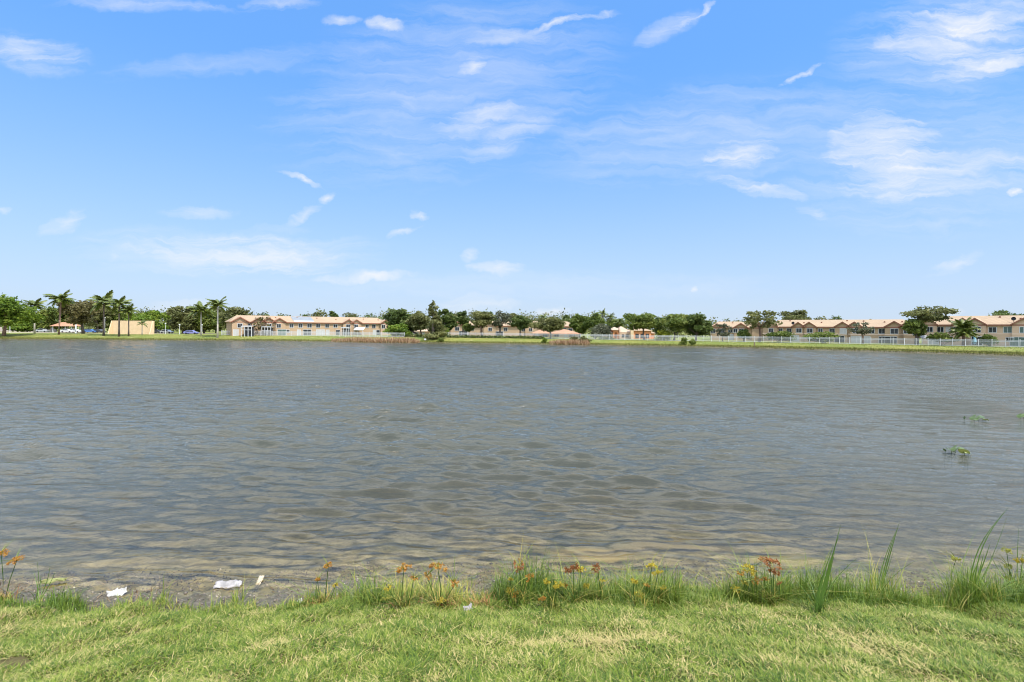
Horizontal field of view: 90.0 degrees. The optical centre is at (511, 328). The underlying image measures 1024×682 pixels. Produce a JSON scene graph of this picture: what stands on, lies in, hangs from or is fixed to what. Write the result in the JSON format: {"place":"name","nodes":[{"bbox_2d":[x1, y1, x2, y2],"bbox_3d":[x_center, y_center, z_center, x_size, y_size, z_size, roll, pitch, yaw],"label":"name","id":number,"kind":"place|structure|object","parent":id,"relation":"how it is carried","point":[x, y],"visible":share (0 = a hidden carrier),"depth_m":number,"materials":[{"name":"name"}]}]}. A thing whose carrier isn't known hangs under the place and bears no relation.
{"place":"outdoors","nodes":[
{"label":"outdoors","id":0,"kind":"place"},
{"bbox_2d":[0,339,1023,580],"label":"water","id":1,"kind":"structure","parent":0,"point":[303,429],"depth_m":21.34,"materials":[{"name":"grey liquid"}]},
{"bbox_2d":[41,578,66,583],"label":"floating leaf","id":2,"kind":"object","parent":1,"relation":"on","point":[53,580],"visible":0.86,"depth_m":8.32,"materials":[{"name":"plant"}]},
{"bbox_2d":[213,579,241,588],"bbox_3d":[-4.582,4.129,8.276,0.419,0.084,0.149,0,16,-9],"label":"plastic wrapper","id":3,"kind":"object","parent":1,"relation":"on","point":[227,584],"visible":0.99,"depth_m":8.27,"materials":[{"name":"white plastic"}]},
{"bbox_2d":[943,445,971,454],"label":"water lily","id":4,"kind":"object","parent":1,"relation":"in","point":[960,449],"visible":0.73,"depth_m":17.57,"materials":[{"name":"green plant"}]},
{"bbox_2d":[963,415,988,420],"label":"water lily","id":5,"kind":"object","parent":1,"relation":"in","point":[973,417],"visible":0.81,"depth_m":24.18,"materials":[{"name":"green plant"}]},
{"bbox_2d":[0,326,1023,681],"bbox_3d":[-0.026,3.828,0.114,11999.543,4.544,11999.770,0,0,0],"label":"ground","id":6,"kind":"structure","parent":0,"point":[452,536],"depth_m":10.86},
{"bbox_2d":[0,539,30,600],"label":"umbrella sedge","id":7,"kind":"object","parent":6,"relation":"on","point":[17,557],"visible":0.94,"depth_m":7.68,"materials":[{"name":"orange plant"}]},
{"bbox_2d":[2,322,38,331],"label":"bush","id":8,"kind":"object","parent":6,"relation":"on","point":[27,327],"visible":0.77,"depth_m":202.85,"materials":[{"name":"green plant"}]},
{"bbox_2d":[0,292,45,335],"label":"shade tree","id":9,"kind":"object","parent":6,"relation":"on","point":[13,312],"visible":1,"depth_m":154.21,"materials":[{"name":"green plant"}]},
{"bbox_2d":[22,298,46,333],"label":"palm tree","id":10,"kind":"object","parent":6,"relation":"on","point":[32,303],"visible":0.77,"depth_m":167.83,"materials":[{"name":"green plant"}]},
{"bbox_2d":[22,562,54,599],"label":"tall grass stalk","id":11,"kind":"object","parent":6,"relation":"on","point":[37,593],"depth_m":7.72,"materials":[{"name":"green plant"}]},
{"bbox_2d":[31,306,60,329],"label":"shade tree","id":12,"kind":"object","parent":6,"relation":"on","point":[50,314],"visible":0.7,"depth_m":198.50,"materials":[{"name":"green plant"}]},
{"bbox_2d":[43,290,75,334],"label":"palm tree","id":13,"kind":"object","parent":6,"relation":"on","point":[62,299],"visible":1,"depth_m":159.81,"materials":[{"name":"green plant"}]},
{"bbox_2d":[51,307,70,328],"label":"background tree","id":14,"kind":"object","parent":6,"relation":"on","point":[63,317],"visible":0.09,"depth_m":210.59,"materials":[{"name":"green plant"}]},
{"bbox_2d":[50,322,80,332],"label":"picnic shelter","id":15,"kind":"object","parent":6,"relation":"on","point":[65,324],"visible":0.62,"depth_m":198.38,"materials":[{"name":"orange tile"}]},
{"bbox_2d":[54,300,102,333],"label":"shade tree","id":16,"kind":"object","parent":6,"relation":"on","point":[80,313],"visible":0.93,"depth_m":171.19,"materials":[{"name":"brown plant"}]},
{"bbox_2d":[93,305,107,328],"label":"background tree","id":17,"kind":"object","parent":6,"relation":"on","point":[100,320],"visible":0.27,"depth_m":209.98,"materials":[{"name":"green plant"}]},
{"bbox_2d":[85,307,117,328],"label":"shade tree","id":18,"kind":"object","parent":6,"relation":"on","point":[94,321],"visible":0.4,"depth_m":207.18,"materials":[{"name":"green plant"}]},
{"bbox_2d":[86,290,120,335],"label":"palm tree","id":19,"kind":"object","parent":6,"relation":"on","point":[100,300],"visible":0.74,"depth_m":157.82,"materials":[{"name":"green plant"}]},
{"bbox_2d":[102,307,127,328],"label":"background tree","id":20,"kind":"object","parent":6,"relation":"on","point":[115,318],"visible":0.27,"depth_m":212.49,"materials":[{"name":"green plant"}]},
{"bbox_2d":[106,587,126,596],"bbox_3d":[-6.162,4.102,7.982,0.274,0.091,0.170,0,16,-30],"label":"paper scrap","id":21,"kind":"object","parent":6,"relation":"on","point":[120,591],"visible":0.98,"depth_m":7.97,"materials":[{"name":"white paper"}]},
{"bbox_2d":[103,296,133,336],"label":"palm tree","id":22,"kind":"object","parent":6,"relation":"on","point":[121,301],"visible":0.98,"depth_m":155.82,"materials":[{"name":"green plant"}]},
{"bbox_2d":[116,304,139,335],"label":"palm tree","id":23,"kind":"object","parent":6,"relation":"on","point":[129,309],"visible":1,"depth_m":156.86,"materials":[{"name":"green plant"}]},
{"bbox_2d":[108,321,153,333],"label":"practice wall","id":24,"kind":"structure","parent":6,"relation":"on","point":[134,328],"depth_m":170.00,"materials":[{"name":"beige paint"}]},
{"bbox_2d":[124,310,169,329],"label":"shade tree","id":25,"kind":"object","parent":6,"relation":"on","point":[155,316],"visible":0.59,"depth_m":193.95,"materials":[{"name":"green plant"}]},
{"bbox_2d":[164,305,197,333],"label":"shade tree","id":26,"kind":"object","parent":6,"relation":"on","point":[177,314],"visible":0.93,"depth_m":188.08,"materials":[{"name":"green plant"}]},
{"bbox_2d":[185,301,214,335],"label":"palm tree","id":27,"kind":"object","parent":6,"relation":"on","point":[200,308],"visible":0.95,"depth_m":159.92,"materials":[{"name":"green plant"}]},
{"bbox_2d":[190,308,221,333],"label":"shade tree","id":28,"kind":"object","parent":6,"relation":"on","point":[209,323],"visible":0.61,"depth_m":193.99,"materials":[{"name":"green plant"}]},
{"bbox_2d":[206,296,227,337],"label":"palm tree","id":29,"kind":"object","parent":6,"relation":"on","point":[215,303],"visible":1,"depth_m":154.81,"materials":[{"name":"green plant"}]},
{"bbox_2d":[218,306,249,327],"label":"shade tree","id":30,"kind":"object","parent":6,"relation":"on","point":[229,313],"visible":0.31,"depth_m":184.99,"materials":[{"name":"green plant"}]},
{"bbox_2d":[241,326,253,336],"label":"screen porch","id":31,"kind":"object","parent":6,"relation":"on","point":[248,330],"visible":0.91,"depth_m":159.40,"materials":[{"name":"white paint"}]},
{"bbox_2d":[253,317,273,329],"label":"garden tree","id":32,"kind":"object","parent":6,"relation":"on","point":[260,320],"visible":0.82,"depth_m":162.87,"materials":[{"name":"green plant"}]},
{"bbox_2d":[261,326,273,335],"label":"screen porch","id":33,"kind":"object","parent":6,"relation":"on","point":[270,330],"visible":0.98,"depth_m":162.00,"materials":[{"name":"white paint"}]},
{"bbox_2d":[221,330,387,336],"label":"picket fence","id":34,"kind":"object","parent":6,"relation":"on","point":[362,334],"visible":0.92,"depth_m":159.73,"materials":[{"name":"white metal"}]},
{"bbox_2d":[225,315,389,335],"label":"row house","id":35,"kind":"structure","parent":6,"relation":"on","point":[285,325],"depth_m":173.85,"materials":[{"name":"paint"}]},
{"bbox_2d":[306,308,327,316],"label":"distant tree","id":36,"kind":"object","parent":6,"relation":"on","point":[315,314],"visible":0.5,"depth_m":232.98,"materials":[{"name":"green plant"}]},
{"bbox_2d":[299,557,357,605],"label":"umbrella sedge","id":37,"kind":"object","parent":6,"relation":"on","point":[326,566],"visible":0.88,"depth_m":7.16,"materials":[{"name":"green plant"}]},
{"bbox_2d":[331,336,419,342],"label":"reeds","id":38,"kind":"object","parent":6,"relation":"on","point":[381,339],"visible":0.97,"depth_m":142.96,"materials":[{"name":"beige plant"}]},
{"bbox_2d":[383,323,411,336],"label":"bush","id":39,"kind":"object","parent":6,"relation":"on","point":[397,329],"visible":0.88,"depth_m":157.02,"materials":[{"name":"green plant"}]},
{"bbox_2d":[368,563,429,609],"bbox_3d":[-1.425,3.342,6.769,1.113,0.729,0.870,0,0,0],"label":"umbrella sedge","id":40,"kind":"object","parent":6,"relation":"on","point":[403,602],"visible":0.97,"depth_m":6.71,"materials":[{"name":"green plant"}]},
{"bbox_2d":[381,308,418,334],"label":"shade tree","id":41,"kind":"object","parent":6,"relation":"on","point":[393,316],"visible":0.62,"depth_m":165.90,"materials":[{"name":"green plant"}]},
{"bbox_2d":[405,312,428,333],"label":"shade tree","id":42,"kind":"object","parent":6,"relation":"on","point":[419,321],"visible":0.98,"depth_m":161.20,"materials":[{"name":"green plant"}]},
{"bbox_2d":[422,300,450,338],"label":"spire tree","id":43,"kind":"object","parent":6,"relation":"on","point":[436,328],"visible":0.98,"depth_m":148.18,"materials":[{"name":"green plant"}]},
{"bbox_2d":[416,556,462,608],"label":"umbrella sedge","id":44,"kind":"object","parent":6,"relation":"on","point":[440,602],"visible":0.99,"depth_m":6.84,"materials":[{"name":"green plant"}]},
{"bbox_2d":[438,309,458,330],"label":"shade tree","id":45,"kind":"object","parent":6,"relation":"on","point":[446,317],"visible":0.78,"depth_m":158.12,"materials":[{"name":"green plant"}]},
{"bbox_2d":[0,303,920,337],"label":"trees","id":46,"kind":"object","parent":6,"relation":"on","point":[468,316],"visible":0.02,"depth_m":255.49,"materials":[{"name":"green plant"}]},
{"bbox_2d":[456,310,468,336],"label":"shade tree","id":47,"kind":"object","parent":6,"relation":"on","point":[463,319],"visible":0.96,"depth_m":167.93,"materials":[{"name":"green plant"}]},
{"bbox_2d":[462,323,474,331],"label":"garden tree","id":48,"kind":"object","parent":6,"relation":"on","point":[468,327],"visible":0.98,"depth_m":157.97,"materials":[{"name":"green plant"}]},
{"bbox_2d":[470,311,496,335],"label":"shade tree","id":49,"kind":"object","parent":6,"relation":"on","point":[481,320],"visible":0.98,"depth_m":153.27,"materials":[{"name":"green plant"}]},
{"bbox_2d":[458,588,508,610],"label":"umbrella sedge","id":50,"kind":"object","parent":6,"relation":"on","point":[477,600],"visible":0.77,"depth_m":6.97,"materials":[{"name":"green plant"}]},
{"bbox_2d":[448,335,542,338],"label":"hedge","id":51,"kind":"object","parent":6,"relation":"on","point":[489,336],"visible":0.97,"depth_m":151.16,"materials":[{"name":"green plant"}]},
{"bbox_2d":[488,310,511,334],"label":"shade tree","id":52,"kind":"object","parent":6,"relation":"on","point":[498,323],"visible":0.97,"depth_m":155.09,"materials":[{"name":"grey plant"}]},
{"bbox_2d":[0,559,1015,612],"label":"shore debris","id":53,"kind":"object","parent":6,"relation":"on","point":[480,576],"visible":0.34,"depth_m":8.57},
{"bbox_2d":[0,558,1019,611],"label":"pebbles","id":54,"kind":"object","parent":6,"relation":"on","point":[309,581],"visible":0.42,"depth_m":8.69,"materials":[{"name":"gravel"}]},
{"bbox_2d":[0,583,1023,681],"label":"lawn grass","id":55,"kind":"structure","parent":6,"relation":"on","point":[981,660],"depth_m":5.38,"materials":[{"name":"green plant"}]},
{"bbox_2d":[0,529,1023,619],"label":"shore grass","id":56,"kind":"structure","parent":6,"relation":"on","point":[951,600],"depth_m":7.25,"materials":[{"name":"green plant"}]},
{"bbox_2d":[0,333,1023,355],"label":"bank grass","id":57,"kind":"structure","parent":6,"relation":"on","point":[1019,353],"depth_m":128.43,"materials":[{"name":"green plant"}]},
{"bbox_2d":[449,321,574,336],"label":"row house","id":58,"kind":"structure","parent":6,"relation":"on","point":[508,330],"depth_m":191.97,"materials":[{"name":"paint"}]},
{"bbox_2d":[495,532,546,605],"bbox_3d":[0.060,3.295,7.020,0.845,0.982,0.907,0,0,-23],"label":"umbrella sedge","id":59,"kind":"object","parent":6,"relation":"on","point":[512,590],"visible":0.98,"depth_m":6.96,"materials":[{"name":"green plant"}]},
{"bbox_2d":[509,315,532,335],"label":"shade tree","id":60,"kind":"object","parent":6,"relation":"on","point":[520,322],"visible":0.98,"depth_m":153.48,"materials":[{"name":"green plant"}]},
{"bbox_2d":[529,316,566,338],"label":"oak tree","id":61,"kind":"object","parent":6,"relation":"on","point":[551,324],"visible":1,"depth_m":148.74,"materials":[{"name":"green plant"}]},
{"bbox_2d":[529,558,568,610],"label":"umbrella sedge","id":62,"kind":"object","parent":6,"relation":"on","point":[557,586],"visible":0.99,"depth_m":6.71,"materials":[{"name":"green plant"}]},
{"bbox_2d":[551,329,578,337],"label":"bungalow","id":63,"kind":"object","parent":6,"relation":"on","point":[565,332],"visible":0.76,"depth_m":174.00,"materials":[{"name":"paint"}]},
{"bbox_2d":[549,338,589,344],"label":"reeds","id":64,"kind":"object","parent":6,"relation":"on","point":[572,341],"visible":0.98,"depth_m":134.75,"materials":[{"name":"beige plant"}]},
{"bbox_2d":[555,555,601,602],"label":"umbrella sedge","id":65,"kind":"object","parent":6,"relation":"on","point":[579,568],"visible":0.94,"depth_m":6.99,"materials":[{"name":"green plant"}]},
{"bbox_2d":[569,313,587,337],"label":"shade tree","id":66,"kind":"object","parent":6,"relation":"on","point":[577,320],"visible":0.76,"depth_m":165.90,"materials":[{"name":"green plant"}]},
{"bbox_2d":[566,560,616,602],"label":"umbrella sedge","id":67,"kind":"object","parent":6,"relation":"on","point":[595,569],"visible":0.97,"depth_m":7.03,"materials":[{"name":"green plant"}]},
{"bbox_2d":[582,312,606,338],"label":"shade tree","id":68,"kind":"object","parent":6,"relation":"on","point":[593,320],"visible":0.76,"depth_m":160.75,"materials":[{"name":"green plant"}]},
{"bbox_2d":[588,323,610,338],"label":"bush","id":69,"kind":"object","parent":6,"relation":"on","point":[601,329],"visible":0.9,"depth_m":150.64,"materials":[{"name":"grey plant"}]},
{"bbox_2d":[606,318,625,328],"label":"background tree","id":70,"kind":"object","parent":6,"relation":"on","point":[610,323],"visible":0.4,"depth_m":203.31,"materials":[{"name":"green plant"}]},
{"bbox_2d":[612,318,626,338],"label":"palm tree","id":71,"kind":"object","parent":6,"relation":"on","point":[619,322],"visible":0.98,"depth_m":150.20,"materials":[{"name":"green plant"}]},
{"bbox_2d":[605,326,655,338],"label":"clubhouse","id":72,"kind":"structure","parent":6,"relation":"on","point":[620,330],"depth_m":165.53,"materials":[{"name":"paint"}]},
{"bbox_2d":[620,570,651,605],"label":"umbrella sedge","id":73,"kind":"object","parent":6,"relation":"on","point":[638,594],"visible":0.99,"depth_m":6.83,"materials":[{"name":"green plant"}]},
{"bbox_2d":[623,312,662,339],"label":"shade tree","id":74,"kind":"object","parent":6,"relation":"on","point":[646,320],"visible":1,"depth_m":144.41,"materials":[{"name":"green plant"}]},
{"bbox_2d":[620,553,673,609],"bbox_3d":[1.987,3.470,7.141,0.733,0.798,0.798,0,0,-23],"label":"umbrella sedge","id":75,"kind":"object","parent":6,"relation":"on","point":[653,573],"visible":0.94,"depth_m":7.11,"materials":[{"name":"green plant"}]},
{"bbox_2d":[654,316,666,339],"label":"shade tree","id":76,"kind":"object","parent":6,"relation":"on","point":[660,328],"visible":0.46,"depth_m":153.76,"materials":[{"name":"green plant"}]},
{"bbox_2d":[657,329,671,338],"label":"bush","id":77,"kind":"object","parent":6,"relation":"on","point":[662,332],"visible":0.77,"depth_m":142.62,"materials":[{"name":"green plant"}]},
{"bbox_2d":[659,313,688,339],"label":"shade tree","id":78,"kind":"object","parent":6,"relation":"on","point":[674,323],"visible":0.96,"depth_m":142.28,"materials":[{"name":"green plant"}]},
{"bbox_2d":[685,312,713,340],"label":"shade tree","id":79,"kind":"object","parent":6,"relation":"on","point":[699,324],"visible":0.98,"depth_m":141.84,"materials":[{"name":"green plant"}]},
{"bbox_2d":[715,323,731,340],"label":"garden tree","id":80,"kind":"object","parent":6,"relation":"on","point":[724,333],"visible":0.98,"depth_m":139.36,"materials":[{"name":"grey plant"}]},
{"bbox_2d":[448,332,1023,346],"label":"picket fence","id":81,"kind":"object","parent":6,"relation":"on","point":[754,338],"visible":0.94,"depth_m":129.95,"materials":[{"name":"white metal"}]},
{"bbox_2d":[710,322,762,340],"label":"row house","id":82,"kind":"structure","parent":6,"relation":"on","point":[736,327],"depth_m":155.76,"materials":[{"name":"paint"}]},
{"bbox_2d":[737,328,751,340],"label":"bush","id":83,"kind":"object","parent":6,"relation":"on","point":[744,332],"visible":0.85,"depth_m":136.25,"materials":[{"name":"green plant"}]},
{"bbox_2d":[718,556,782,603],"bbox_3d":[3.320,3.516,7.114,1.086,0.666,0.923,0,0,0],"label":"umbrella sedge","id":84,"kind":"object","parent":6,"relation":"on","point":[743,578],"visible":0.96,"depth_m":7.08,"materials":[{"name":"green plant"}]},
{"bbox_2d":[742,310,782,341],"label":"shade tree","id":85,"kind":"object","parent":6,"relation":"on","point":[754,318],"visible":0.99,"depth_m":134.32,"materials":[{"name":"green plant"}]},
{"bbox_2d":[746,551,806,604],"bbox_3d":[3.586,3.439,7.009,0.904,0.776,0.853,0,0,31],"label":"umbrella sedge","id":86,"kind":"object","parent":6,"relation":"on","point":[771,561],"visible":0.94,"depth_m":7.03,"materials":[{"name":"green plant"}]},
{"bbox_2d":[762,331,794,341],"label":"bush","id":87,"kind":"object","parent":6,"relation":"on","point":[777,335],"visible":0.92,"depth_m":131.77,"materials":[{"name":"green plant"}]},
{"bbox_2d":[778,309,811,319],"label":"shade tree","id":88,"kind":"object","parent":6,"relation":"on","point":[797,315],"visible":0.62,"depth_m":181.01,"materials":[{"name":"green plant"}]},
{"bbox_2d":[802,331,838,342],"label":"bush","id":89,"kind":"object","parent":6,"relation":"on","point":[822,334],"visible":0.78,"depth_m":126.94,"materials":[{"name":"green plant"}]},
{"bbox_2d":[789,525,857,614],"bbox_3d":[3.902,3.117,6.573,0.885,1.170,0.947,0,0,-42],"label":"tall grass stalk","id":90,"kind":"object","parent":6,"relation":"on","point":[819,604],"depth_m":6.61,"materials":[{"name":"green plant"}]},
{"bbox_2d":[763,319,914,343],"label":"row house","id":91,"kind":"structure","parent":6,"relation":"on","point":[888,328],"depth_m":137.01,"materials":[{"name":"paint"}]},
{"bbox_2d":[851,336,861,342],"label":"patio door","id":92,"kind":"structure","parent":91,"relation":"in","point":[855,337],"depth_m":135.26,"materials":[{"name":"white paint"}]},
{"bbox_2d":[846,322,874,343],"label":"garden tree","id":93,"kind":"object","parent":6,"relation":"on","point":[864,330],"visible":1,"depth_m":122.27,"materials":[{"name":"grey plant"}]},
{"bbox_2d":[861,525,914,587],"bbox_3d":[5.739,3.593,7.851,0.888,1.191,0.656,0,0,26],"label":"tall grass stalk","id":94,"kind":"object","parent":6,"relation":"on","point":[886,566],"depth_m":7.95,"materials":[{"name":"green plant"}]},
{"bbox_2d":[901,318,927,344],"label":"garden tree","id":95,"kind":"object","parent":6,"relation":"on","point":[917,327],"visible":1,"depth_m":116.47,"materials":[{"name":"green plant"}]},
{"bbox_2d":[900,305,960,344],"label":"shade tree","id":96,"kind":"object","parent":6,"relation":"on","point":[930,314],"visible":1,"depth_m":115.61,"materials":[{"name":"green plant"}]},
{"bbox_2d":[926,332,962,345],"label":"bush","id":97,"kind":"object","parent":6,"relation":"on","point":[935,336],"visible":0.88,"depth_m":113.28,"materials":[{"name":"green plant"}]},
{"bbox_2d":[929,546,964,586],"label":"umbrella sedge","id":98,"kind":"object","parent":6,"relation":"on","point":[956,559],"visible":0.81,"depth_m":8.32,"materials":[{"name":"green plant"}]},
{"bbox_2d":[947,317,981,344],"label":"palm tree","id":99,"kind":"object","parent":6,"relation":"on","point":[962,323],"visible":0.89,"depth_m":112.27,"materials":[{"name":"green plant"}]},
{"bbox_2d":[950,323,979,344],"bbox_3d":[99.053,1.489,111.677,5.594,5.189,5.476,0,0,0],"label":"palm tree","id":100,"kind":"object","parent":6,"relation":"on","point":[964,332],"visible":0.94,"depth_m":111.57,"materials":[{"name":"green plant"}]},
{"bbox_2d":[923,315,1023,345],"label":"row house","id":101,"kind":"structure","parent":6,"relation":"on","point":[1007,328],"depth_m":117.16,"materials":[{"name":"paint"}]},
{"bbox_2d":[1010,337,1023,345],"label":"patio door","id":102,"kind":"structure","parent":101,"relation":"in","point":[1015,338],"depth_m":112.87,"materials":[{"name":"white paint"}]},
{"bbox_2d":[940,508,1009,597],"bbox_3d":[6.689,3.312,7.411,0.974,1.366,0.921,0,0,27],"label":"tall grass stalk","id":103,"kind":"object","parent":6,"relation":"on","point":[980,569],"depth_m":7.52,"materials":[{"name":"green plant"}]},
{"bbox_2d":[979,334,999,345],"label":"bush","id":104,"kind":"object","parent":6,"relation":"on","point":[984,338],"visible":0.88,"depth_m":109.66,"materials":[{"name":"green plant"}]},
{"bbox_2d":[986,538,1023,590],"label":"umbrella sedge","id":105,"kind":"object","parent":6,"relation":"on","point":[1016,560],"visible":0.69,"depth_m":8.11,"materials":[{"name":"green plant"}]},
{"bbox_2d":[988,309,1023,315],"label":"shade tree","id":106,"kind":"object","parent":6,"relation":"on","point":[1002,312],"visible":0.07,"depth_m":158.54,"materials":[{"name":"green plant"}]},
{"bbox_2d":[0,0,1023,329],"label":"sky","id":107,"kind":"structure","parent":0,"point":[722,159],"materials":[{"name":"blue"}]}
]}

